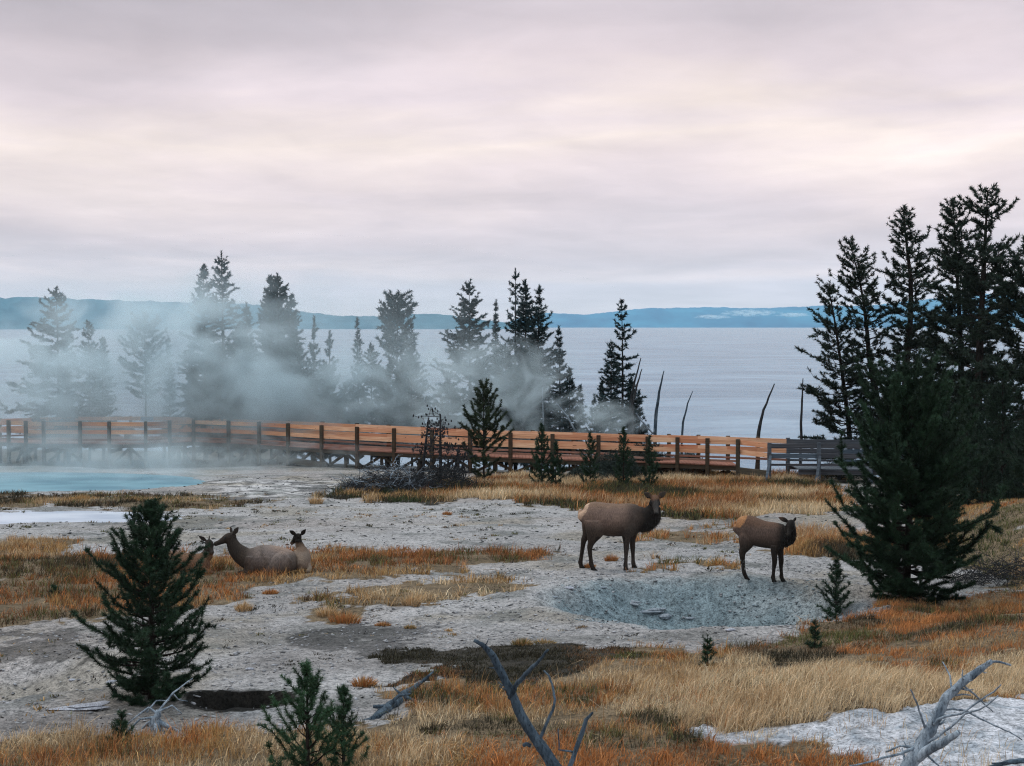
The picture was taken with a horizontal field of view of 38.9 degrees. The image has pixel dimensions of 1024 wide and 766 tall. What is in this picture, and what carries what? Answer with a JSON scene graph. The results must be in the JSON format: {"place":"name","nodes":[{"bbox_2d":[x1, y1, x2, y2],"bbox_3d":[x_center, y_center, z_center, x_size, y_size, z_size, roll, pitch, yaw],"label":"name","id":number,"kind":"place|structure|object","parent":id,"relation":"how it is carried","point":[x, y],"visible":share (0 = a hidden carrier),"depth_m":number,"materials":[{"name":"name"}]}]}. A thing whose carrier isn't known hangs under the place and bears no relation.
{"place":"outdoors","nodes":[
{"label":"outdoors","id":0,"kind":"place"},
{"bbox_2d":[0,510,183,523],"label":"shallow runoff water","id":1,"kind":"structure","parent":0,"point":[29,516],"depth_m":42.48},
{"bbox_2d":[0,472,205,492],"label":"hot spring water","id":2,"kind":"structure","parent":0,"point":[42,481],"depth_m":58.40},
{"bbox_2d":[0,297,513,328],"bbox_3d":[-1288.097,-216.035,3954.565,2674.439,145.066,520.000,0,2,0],"label":"distant hills","id":3,"kind":"structure","parent":0,"point":[18,312],"depth_m":3797.38,"materials":[{"name":"blue"}]},
{"bbox_2d":[1,476,851,546],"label":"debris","id":4,"kind":"object","parent":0,"point":[347,516],"visible":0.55,"depth_m":40.55,"materials":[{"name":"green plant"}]},
{"bbox_2d":[0,449,1023,765],"bbox_3d":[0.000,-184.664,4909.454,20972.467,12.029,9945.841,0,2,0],"label":"ground","id":5,"kind":"structure","parent":0,"point":[54,669],"depth_m":23.50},
{"bbox_2d":[0,287,105,461],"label":"spruce tree","id":6,"kind":"object","parent":5,"relation":"on","point":[62,344],"visible":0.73,"depth_m":74.29,"materials":[{"name":"green plant"}]},
{"bbox_2d":[49,365,83,461],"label":"spruce tree","id":7,"kind":"object","parent":5,"relation":"on","point":[66,407],"visible":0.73,"depth_m":73.43,"materials":[{"name":"green plant"}]},
{"bbox_2d":[48,702,108,710],"bbox_3d":[-5.003,3.745,16.776,0.712,0.059,0.257,0,2,-8],"label":"stone","id":8,"kind":"object","parent":5,"relation":"on","point":[88,706],"visible":0.98,"depth_m":16.71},
{"bbox_2d":[71,320,112,460],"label":"spruce tree","id":9,"kind":"object","parent":5,"relation":"on","point":[94,362],"visible":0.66,"depth_m":75.89,"materials":[{"name":"green plant"}]},
{"bbox_2d":[87,335,121,448],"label":"spruce tree","id":10,"kind":"object","parent":5,"relation":"on","point":[105,364],"visible":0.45,"depth_m":76.97,"materials":[{"name":"green plant"}]},
{"bbox_2d":[102,708,135,742],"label":"young pine","id":11,"kind":"object","parent":5,"relation":"on","point":[121,716],"visible":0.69,"depth_m":15.21,"materials":[{"name":"green plant"}]},
{"bbox_2d":[67,494,218,707],"bbox_3d":[-4.208,2.642,17.213,1.630,2.659,1.732,1,3,28],"label":"young pine","id":12,"kind":"object","parent":5,"relation":"on","point":[146,636],"visible":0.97,"depth_m":17.00,"materials":[{"name":"green plant"}]},
{"bbox_2d":[117,311,170,416],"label":"pine tree","id":13,"kind":"object","parent":5,"relation":"on","point":[151,331],"visible":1,"depth_m":77.81,"materials":[{"name":"green plant"}]},
{"bbox_2d":[126,678,192,734],"bbox_3d":[-3.789,3.554,15.694,0.847,0.521,0.508,-1,3,-30],"label":"bare branch","id":14,"kind":"object","parent":5,"relation":"on","point":[156,716],"visible":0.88,"depth_m":15.65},
{"bbox_2d":[159,335,178,436],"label":"spruce tree","id":15,"kind":"object","parent":5,"relation":"on","point":[169,411],"visible":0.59,"depth_m":78.02,"materials":[{"name":"green plant"}]},
{"bbox_2d":[169,536,213,573],"bbox_3d":[-6.531,3.407,28.874,1.405,0.760,0.442,1,2,16],"label":"elk calf","id":16,"kind":"object","parent":5,"relation":"on","point":[206,563],"visible":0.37,"depth_m":28.68},
{"bbox_2d":[162,264,230,459],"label":"spruce tree","id":17,"kind":"object","parent":5,"relation":"on","point":[198,332],"visible":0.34,"depth_m":76.44,"materials":[{"name":"green plant"}]},
{"bbox_2d":[166,346,256,460],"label":"spruce tree","id":18,"kind":"object","parent":5,"relation":"on","point":[205,394],"visible":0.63,"depth_m":72.61,"materials":[{"name":"green plant"}]},
{"bbox_2d":[179,251,249,458],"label":"spruce tree","id":19,"kind":"object","parent":5,"relation":"on","point":[215,312],"visible":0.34,"depth_m":75.75,"materials":[{"name":"green plant"}]},
{"bbox_2d":[205,326,273,460],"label":"spruce tree","id":20,"kind":"object","parent":5,"relation":"on","point":[241,359],"visible":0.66,"depth_m":72.80,"materials":[{"name":"green plant"}]},
{"bbox_2d":[232,302,262,458],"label":"spruce tree","id":21,"kind":"object","parent":5,"relation":"on","point":[246,311],"visible":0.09,"depth_m":74.89,"materials":[{"name":"green plant"}]},
{"bbox_2d":[214,527,295,574],"bbox_3d":[-5.084,3.326,28.701,1.651,0.979,0.681,0,2,0],"label":"elk","id":22,"kind":"object","parent":5,"relation":"on","point":[260,557],"visible":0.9,"depth_m":28.55,"materials":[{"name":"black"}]},
{"bbox_2d":[249,273,282,457],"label":"spruce tree","id":23,"kind":"object","parent":5,"relation":"on","point":[262,327],"visible":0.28,"depth_m":74.70,"materials":[{"name":"green plant"}]},
{"bbox_2d":[248,272,320,459],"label":"spruce tree","id":24,"kind":"object","parent":5,"relation":"on","point":[273,326],"visible":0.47,"depth_m":73.91,"materials":[{"name":"green plant"}]},
{"bbox_2d":[267,293,312,440],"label":"spruce tree","id":25,"kind":"object","parent":5,"relation":"on","point":[292,320],"visible":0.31,"depth_m":73.81,"materials":[{"name":"green plant"}]},
{"bbox_2d":[261,342,325,457],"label":"spruce tree","id":26,"kind":"object","parent":5,"relation":"on","point":[300,380],"visible":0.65,"depth_m":72.33,"materials":[{"name":"green plant"}]},
{"bbox_2d":[289,529,311,572],"bbox_3d":[-4.228,3.361,29.105,0.403,0.807,0.967,-1,2,-16],"label":"elk calf","id":27,"kind":"object","parent":5,"relation":"on","point":[303,556],"visible":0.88,"depth_m":28.93},
{"bbox_2d":[256,656,348,765],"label":"young pine","id":28,"kind":"object","parent":5,"relation":"on","point":[309,684],"visible":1,"depth_m":13.74,"materials":[{"name":"green plant"}]},
{"bbox_2d":[302,315,326,460],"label":"pine tree","id":29,"kind":"object","parent":5,"relation":"on","point":[312,347],"visible":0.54,"depth_m":72.92,"materials":[{"name":"green plant"}]},
{"bbox_2d":[291,364,350,460],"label":"spruce tree","id":30,"kind":"object","parent":5,"relation":"on","point":[326,379],"visible":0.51,"depth_m":72.02,"materials":[{"name":"green plant"}]},
{"bbox_2d":[315,602,341,616],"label":"grass tuft","id":31,"kind":"object","parent":5,"relation":"on","point":[327,611],"visible":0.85,"depth_m":23.58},
{"bbox_2d":[319,329,342,462],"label":"pine tree","id":32,"kind":"object","parent":5,"relation":"on","point":[328,353],"visible":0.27,"depth_m":73.44,"materials":[{"name":"green plant"}]},
{"bbox_2d":[312,682,372,765],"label":"young pine","id":33,"kind":"object","parent":5,"relation":"on","point":[343,692],"visible":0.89,"depth_m":14.04,"materials":[{"name":"green plant"}]},
{"bbox_2d":[329,610,365,623],"bbox_3d":[-2.638,3.686,22.988,0.666,0.298,0.569,0,2,0],"label":"grass tuft","id":34,"kind":"object","parent":5,"relation":"on","point":[343,619],"visible":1,"depth_m":22.94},
{"bbox_2d":[321,378,375,463],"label":"spruce tree","id":35,"kind":"object","parent":5,"relation":"on","point":[348,418],"visible":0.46,"depth_m":71.86,"materials":[{"name":"green plant"}]},
{"bbox_2d":[346,316,369,460],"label":"pine tree","id":36,"kind":"object","parent":5,"relation":"on","point":[358,342],"visible":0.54,"depth_m":73.96,"materials":[{"name":"green plant"}]},
{"bbox_2d":[351,673,379,686],"bbox_3d":[-1.831,3.694,18.046,0.410,0.193,0.339,0,2,0],"label":"grass tuft","id":37,"kind":"object","parent":5,"relation":"on","point":[363,681],"visible":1,"depth_m":18.01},
{"bbox_2d":[345,342,388,463],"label":"spruce tree","id":38,"kind":"object","parent":5,"relation":"on","point":[370,404],"visible":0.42,"depth_m":74.39,"materials":[{"name":"green plant"}]},
{"bbox_2d":[354,376,417,465],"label":"spruce tree","id":39,"kind":"object","parent":5,"relation":"on","point":[386,395],"visible":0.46,"depth_m":71.89,"materials":[{"name":"green plant"}]},
{"bbox_2d":[326,454,453,493],"bbox_3d":[-4.369,3.490,51.666,4.519,1.824,4.306,-1,3,-27],"label":"brush pile","id":40,"kind":"object","parent":5,"relation":"on","point":[363,483],"visible":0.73,"depth_m":51.33,"materials":[{"name":"grey wood"}]},
{"bbox_2d":[0,416,786,477],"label":"boardwalk","id":41,"kind":"structure","parent":5,"relation":"on","point":[321,448],"depth_m":67.48,"materials":[{"name":"wood"}]},
{"bbox_2d":[68,428,134,438],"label":"bench","id":42,"kind":"object","parent":41,"relation":"on","point":[126,436],"visible":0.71,"depth_m":72.63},
{"bbox_2d":[374,289,420,464],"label":"pine tree","id":43,"kind":"object","parent":5,"relation":"on","point":[397,313],"visible":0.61,"depth_m":73.63,"materials":[{"name":"green plant"}]},
{"bbox_2d":[364,671,433,719],"bbox_3d":[-1.265,3.654,16.879,0.387,0.226,1.929,1,2,21],"label":"driftwood log","id":44,"kind":"object","parent":5,"relation":"on","point":[382,710],"visible":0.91,"depth_m":16.58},
{"bbox_2d":[0,492,808,730],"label":"herbs","id":45,"kind":"object","parent":5,"relation":"on","point":[467,670],"visible":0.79,"depth_m":19.91,"materials":[{"name":"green plant"}]},
{"bbox_2d":[383,348,438,465],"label":"spruce tree","id":46,"kind":"object","parent":5,"relation":"on","point":[414,404],"visible":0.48,"depth_m":72.77,"materials":[{"name":"green plant"}]},
{"bbox_2d":[399,587,425,606],"bbox_3d":[-1.688,3.607,24.449,0.521,0.361,0.447,0,2,0],"label":"grass tuft","id":47,"kind":"object","parent":5,"relation":"on","point":[415,602],"visible":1,"depth_m":24.39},
{"bbox_2d":[411,405,437,478],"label":"dead tree","id":48,"kind":"object","parent":5,"relation":"on","point":[424,457],"visible":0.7,"depth_m":53.48,"materials":[{"name":"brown wood"}]},
{"bbox_2d":[413,409,463,477],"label":"dead tree","id":49,"kind":"object","parent":5,"relation":"on","point":[440,440],"visible":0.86,"depth_m":53.05,"materials":[{"name":"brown wood"}]},
{"bbox_2d":[396,456,496,489],"bbox_3d":[-2.508,3.434,52.247,4.068,1.884,3.473,0,2,0],"label":"dark thicket","id":50,"kind":"object","parent":5,"relation":"on","point":[451,471],"visible":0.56,"depth_m":51.97,"materials":[{"name":"plant"}]},
{"bbox_2d":[427,368,473,466],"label":"spruce tree","id":51,"kind":"object","parent":5,"relation":"on","point":[448,375],"visible":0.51,"depth_m":70.88,"materials":[{"name":"green plant"}]},
{"bbox_2d":[434,440,475,481],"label":"dead tree","id":52,"kind":"object","parent":5,"relation":"on","point":[464,454],"visible":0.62,"depth_m":53.71,"materials":[{"name":"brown wood"}]},
{"bbox_2d":[420,279,508,461],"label":"spruce tree","id":53,"kind":"object","parent":5,"relation":"on","point":[464,366],"visible":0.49,"depth_m":71.60,"materials":[{"name":"green plant"}]},
{"bbox_2d":[0,536,954,729],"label":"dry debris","id":54,"kind":"object","parent":5,"relation":"on","point":[409,609],"visible":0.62,"depth_m":22.73,"materials":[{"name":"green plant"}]},
{"bbox_2d":[452,357,508,468],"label":"spruce tree","id":55,"kind":"object","parent":5,"relation":"on","point":[486,372],"visible":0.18,"depth_m":70.86,"materials":[{"name":"green plant"}]},
{"bbox_2d":[457,377,514,480],"bbox_3d":[-0.964,1.880,55.633,2.256,4.295,2.071,0,2,0],"label":"young pine","id":56,"kind":"object","parent":5,"relation":"on","point":[489,426],"visible":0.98,"depth_m":55.43,"materials":[{"name":"green plant"}]},
{"bbox_2d":[489,299,500,468],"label":"pine tree","id":57,"kind":"object","parent":5,"relation":"on","point":[495,325],"visible":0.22,"depth_m":72.91,"materials":[{"name":"green plant"}]},
{"bbox_2d":[467,342,529,469],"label":"spruce tree","id":58,"kind":"object","parent":5,"relation":"on","point":[502,377],"visible":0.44,"depth_m":70.14,"materials":[{"name":"green plant"}]},
{"bbox_2d":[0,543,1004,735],"bbox_3d":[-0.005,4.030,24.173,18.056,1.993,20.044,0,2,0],"label":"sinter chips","id":59,"kind":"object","parent":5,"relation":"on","point":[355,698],"visible":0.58,"depth_m":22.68,"materials":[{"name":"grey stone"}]},
{"bbox_2d":[0,586,1023,765],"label":"grass","id":60,"kind":"structure","parent":5,"relation":"on","point":[403,753],"depth_m":15.88,"materials":[{"name":"plant"}]},
{"bbox_2d":[0,466,1023,626],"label":"meadow grass","id":61,"kind":"structure","parent":5,"relation":"on","point":[711,496],"depth_m":35.22,"materials":[{"name":"plant"}]},
{"bbox_2d":[494,267,534,469],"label":"spruce tree","id":62,"kind":"object","parent":5,"relation":"on","point":[509,316],"visible":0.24,"depth_m":71.37,"materials":[{"name":"green plant"}]},
{"bbox_2d":[473,638,561,765],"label":"bare branch","id":63,"kind":"object","parent":5,"relation":"on","point":[544,751],"visible":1,"depth_m":8.66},
{"bbox_2d":[503,279,549,469],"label":"spruce tree","id":64,"kind":"object","parent":5,"relation":"on","point":[522,321],"visible":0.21,"depth_m":70.79,"materials":[{"name":"green plant"}]},
{"bbox_2d":[490,356,570,468],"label":"spruce tree","id":65,"kind":"object","parent":5,"relation":"on","point":[526,405],"visible":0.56,"depth_m":68.75,"materials":[{"name":"green plant"}]},
{"bbox_2d":[503,284,567,463],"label":"spruce tree","id":66,"kind":"object","parent":5,"relation":"on","point":[538,354],"visible":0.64,"depth_m":69.31,"materials":[{"name":"green plant"}]},
{"bbox_2d":[525,422,554,484],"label":"pine sapling","id":67,"kind":"object","parent":5,"relation":"on","point":[541,462],"visible":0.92,"depth_m":54.08,"materials":[{"name":"green plant"}]},
{"bbox_2d":[547,440,568,484],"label":"pine sapling","id":68,"kind":"object","parent":5,"relation":"on","point":[555,458],"visible":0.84,"depth_m":54.10,"materials":[{"name":"green plant"}]},
{"bbox_2d":[551,325,571,467],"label":"spruce tree","id":69,"kind":"object","parent":5,"relation":"on","point":[559,355],"visible":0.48,"depth_m":69.94,"materials":[{"name":"green plant"}]},
{"bbox_2d":[555,366,584,469],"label":"spruce tree","id":70,"kind":"object","parent":5,"relation":"on","point":[569,402],"visible":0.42,"depth_m":68.59,"materials":[{"name":"green plant"}]},
{"bbox_2d":[557,712,592,765],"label":"bare twig","id":71,"kind":"object","parent":5,"relation":"on","point":[574,752],"visible":1,"depth_m":9.69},
{"bbox_2d":[570,384,589,454],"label":"spruce tree","id":72,"kind":"object","parent":5,"relation":"on","point":[581,409],"visible":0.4,"depth_m":68.83,"materials":[{"name":"green plant"}]},
{"bbox_2d":[566,465,609,480],"bbox_3d":[2.905,3.654,57.185,2.061,0.979,2.329,0,2,0],"label":"juniper bush","id":73,"kind":"object","parent":5,"relation":"on","point":[577,471],"visible":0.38,"depth_m":56.81,"materials":[{"name":"green plant"}]},
{"bbox_2d":[578,432,599,483],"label":"pine sapling","id":74,"kind":"object","parent":5,"relation":"on","point":[589,466],"visible":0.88,"depth_m":54.11,"materials":[{"name":"green plant"}]},
{"bbox_2d":[583,393,603,465],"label":"spruce tree","id":75,"kind":"object","parent":5,"relation":"on","point":[595,416],"visible":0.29,"depth_m":67.04,"materials":[{"name":"green plant"}]},
{"bbox_2d":[596,379,608,433],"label":"spruce tree","id":76,"kind":"object","parent":5,"relation":"on","point":[601,428],"visible":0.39,"depth_m":67.20,"materials":[{"name":"green plant"}]},
{"bbox_2d":[593,339,628,454],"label":"spruce tree","id":77,"kind":"object","parent":5,"relation":"on","point":[611,380],"visible":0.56,"depth_m":66.93,"materials":[{"name":"green plant"}]},
{"bbox_2d":[592,449,643,478],"bbox_3d":[4.234,3.398,59.671,2.711,1.424,2.316,0,2,0],"label":"juniper bush","id":78,"kind":"object","parent":5,"relation":"on","point":[607,462],"visible":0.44,"depth_m":59.27,"materials":[{"name":"green plant"}]},
{"bbox_2d":[578,491,665,570],"bbox_3d":[2.225,2.991,29.413,1.781,1.612,0.602,0,2,5],"label":"elk","id":79,"kind":"object","parent":5,"relation":"on","point":[628,522],"visible":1,"depth_m":29.24,"materials":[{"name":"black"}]},
{"bbox_2d":[611,426,636,483],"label":"pine sapling","id":80,"kind":"object","parent":5,"relation":"on","point":[626,452],"visible":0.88,"depth_m":54.08,"materials":[{"name":"green plant"}]},
{"bbox_2d":[599,299,650,452],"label":"spruce tree","id":81,"kind":"object","parent":5,"relation":"on","point":[628,366],"visible":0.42,"depth_m":67.36,"materials":[{"name":"green plant"}]},
{"bbox_2d":[615,377,642,452],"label":"spruce tree","id":82,"kind":"object","parent":5,"relation":"on","point":[626,412],"visible":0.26,"depth_m":66.90,"materials":[{"name":"green plant"}]},
{"bbox_2d":[634,389,652,451],"label":"pine tree","id":83,"kind":"object","parent":5,"relation":"on","point":[639,411],"visible":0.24,"depth_m":66.83,"materials":[{"name":"green plant"}]},
{"bbox_2d":[637,435,661,485],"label":"pine sapling","id":84,"kind":"object","parent":5,"relation":"on","point":[651,467],"visible":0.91,"depth_m":54.09,"materials":[{"name":"green plant"}]},
{"bbox_2d":[629,442,679,475],"bbox_3d":[5.762,3.256,61.227,3.010,1.807,2.374,0,2,0],"label":"juniper bush","id":85,"kind":"object","parent":5,"relation":"on","point":[637,454],"visible":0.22,"depth_m":60.95,"materials":[{"name":"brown plant"}]},
{"bbox_2d":[653,371,663,443],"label":"dead pole","id":86,"kind":"object","parent":5,"relation":"on","point":[656,415],"visible":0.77,"depth_m":65.55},
{"bbox_2d":[696,632,717,666],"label":"young pine","id":87,"kind":"object","parent":5,"relation":"on","point":[707,647],"visible":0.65,"depth_m":18.48,"materials":[{"name":"green plant"}]},
{"bbox_2d":[733,515,796,581],"bbox_3d":[4.801,3.139,27.528,1.241,1.250,0.468,1,3,30],"label":"elk","id":88,"kind":"object","parent":5,"relation":"on","point":[752,531],"visible":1,"depth_m":27.41,"materials":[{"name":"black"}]},
{"bbox_2d":[584,650,1023,739],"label":"straw grass","id":89,"kind":"structure","parent":5,"relation":"on","point":[856,675],"depth_m":16.16,"materials":[{"name":"plant"}]},
{"bbox_2d":[804,619,822,648],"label":"young pine","id":90,"kind":"object","parent":5,"relation":"on","point":[815,636],"visible":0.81,"depth_m":20.16,"materials":[{"name":"green plant"}]},
{"bbox_2d":[794,275,875,475],"bbox_3d":[14.341,0.139,63.287,3.961,9.960,4.162,1,2,23],"label":"pine tree","id":91,"kind":"object","parent":5,"relation":"on","point":[825,420],"visible":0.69,"depth_m":63.28,"materials":[{"name":"green plant"}]},
{"bbox_2d":[815,558,854,620],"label":"young pine","id":92,"kind":"object","parent":5,"relation":"on","point":[837,570],"visible":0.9,"depth_m":25.59,"materials":[{"name":"green plant"}]},
{"bbox_2d":[828,235,901,437],"bbox_3d":[15.417,-0.767,62.873,3.753,11.399,3.778,0,2,0],"label":"pine tree","id":93,"kind":"object","parent":5,"relation":"on","point":[856,278],"visible":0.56,"depth_m":62.71,"materials":[{"name":"green plant"}]},
{"bbox_2d":[765,438,1011,483],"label":"old boardwalk","id":94,"kind":"structure","parent":5,"relation":"on","point":[824,449],"depth_m":57.26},
{"bbox_2d":[863,204,946,423],"bbox_3d":[16.704,-1.527,61.956,3.834,12.306,3.581,0,2,0],"label":"pine tree","id":95,"kind":"object","parent":5,"relation":"on","point":[909,332],"visible":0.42,"depth_m":61.71,"materials":[{"name":"green plant"}]},
{"bbox_2d":[823,347,1007,603],"bbox_3d":[7.028,1.665,25.368,3.186,4.640,3.216,0,2,0],"label":"young pine","id":96,"kind":"object","parent":5,"relation":"on","point":[910,478],"visible":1,"depth_m":25.07,"materials":[{"name":"green plant"}]},
{"bbox_2d":[850,659,1021,765],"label":"silver snag","id":97,"kind":"object","parent":5,"relation":"on","point":[922,748],"visible":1,"depth_m":11.07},
{"bbox_2d":[904,195,1007,479],"bbox_3d":[17.267,-1.573,55.957,4.325,11.330,4.378,0,2,0],"label":"pine tree","id":98,"kind":"object","parent":5,"relation":"on","point":[949,304],"visible":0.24,"depth_m":55.67,"materials":[{"name":"green plant"}]},
{"bbox_2d":[922,395,1021,503],"bbox_3d":[14.456,2.187,46.054,3.372,3.649,3.239,0,2,0],"label":"fir tree","id":99,"kind":"object","parent":5,"relation":"on","point":[982,432],"visible":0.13,"depth_m":45.92,"materials":[{"name":"green plant"}]},
{"bbox_2d":[926,182,1023,486],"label":"pine tree","id":100,"kind":"object","parent":5,"relation":"on","point":[968,303],"visible":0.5,"depth_m":53.60,"materials":[{"name":"green plant"}]},
{"bbox_2d":[937,540,1023,588],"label":"leafless shrub","id":101,"kind":"object","parent":5,"relation":"on","point":[993,572],"visible":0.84,"depth_m":27.41,"materials":[{"name":"plant"}]},
{"bbox_2d":[942,234,1023,493],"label":"pine tree","id":102,"kind":"object","parent":5,"relation":"on","point":[1009,289],"visible":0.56,"depth_m":49.82,"materials":[{"name":"green plant"}]},
{"bbox_2d":[953,444,1016,506],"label":"fir tree","id":103,"kind":"object","parent":5,"relation":"on","point":[983,470],"visible":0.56,"depth_m":38.46,"materials":[{"name":"green plant"}]},
{"bbox_2d":[951,365,1023,505],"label":"fir tree","id":104,"kind":"object","parent":5,"relation":"on","point":[999,400],"visible":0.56,"depth_m":43.92,"materials":[{"name":"green plant"}]},
{"bbox_2d":[991,419,1023,500],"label":"fir tree","id":105,"kind":"object","parent":5,"relation":"on","point":[1018,469],"visible":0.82,"depth_m":38.21,"materials":[{"name":"green plant"}]},
{"bbox_2d":[0,328,1023,476],"bbox_3d":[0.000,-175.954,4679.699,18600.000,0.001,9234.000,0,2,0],"label":"lake water","id":106,"kind":"structure","parent":0,"point":[729,377],"depth_m":260.88,"materials":[{"name":"liquid"}]},
{"bbox_2d":[0,0,1023,321],"label":"sky","id":107,"kind":"structure","parent":0,"point":[643,153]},
{"bbox_2d":[559,577,878,629],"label":"crater gravel","id":108,"kind":"structure","parent":0,"point":[688,603],"depth_m":26.99,"materials":[{"name":"gravel"}]},
{"bbox_2d":[507,294,1023,327],"bbox_3d":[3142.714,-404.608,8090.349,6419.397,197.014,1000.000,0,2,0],"label":"distant hills","id":109,"kind":"structure","parent":0,"point":[727,317],"depth_m":7775.74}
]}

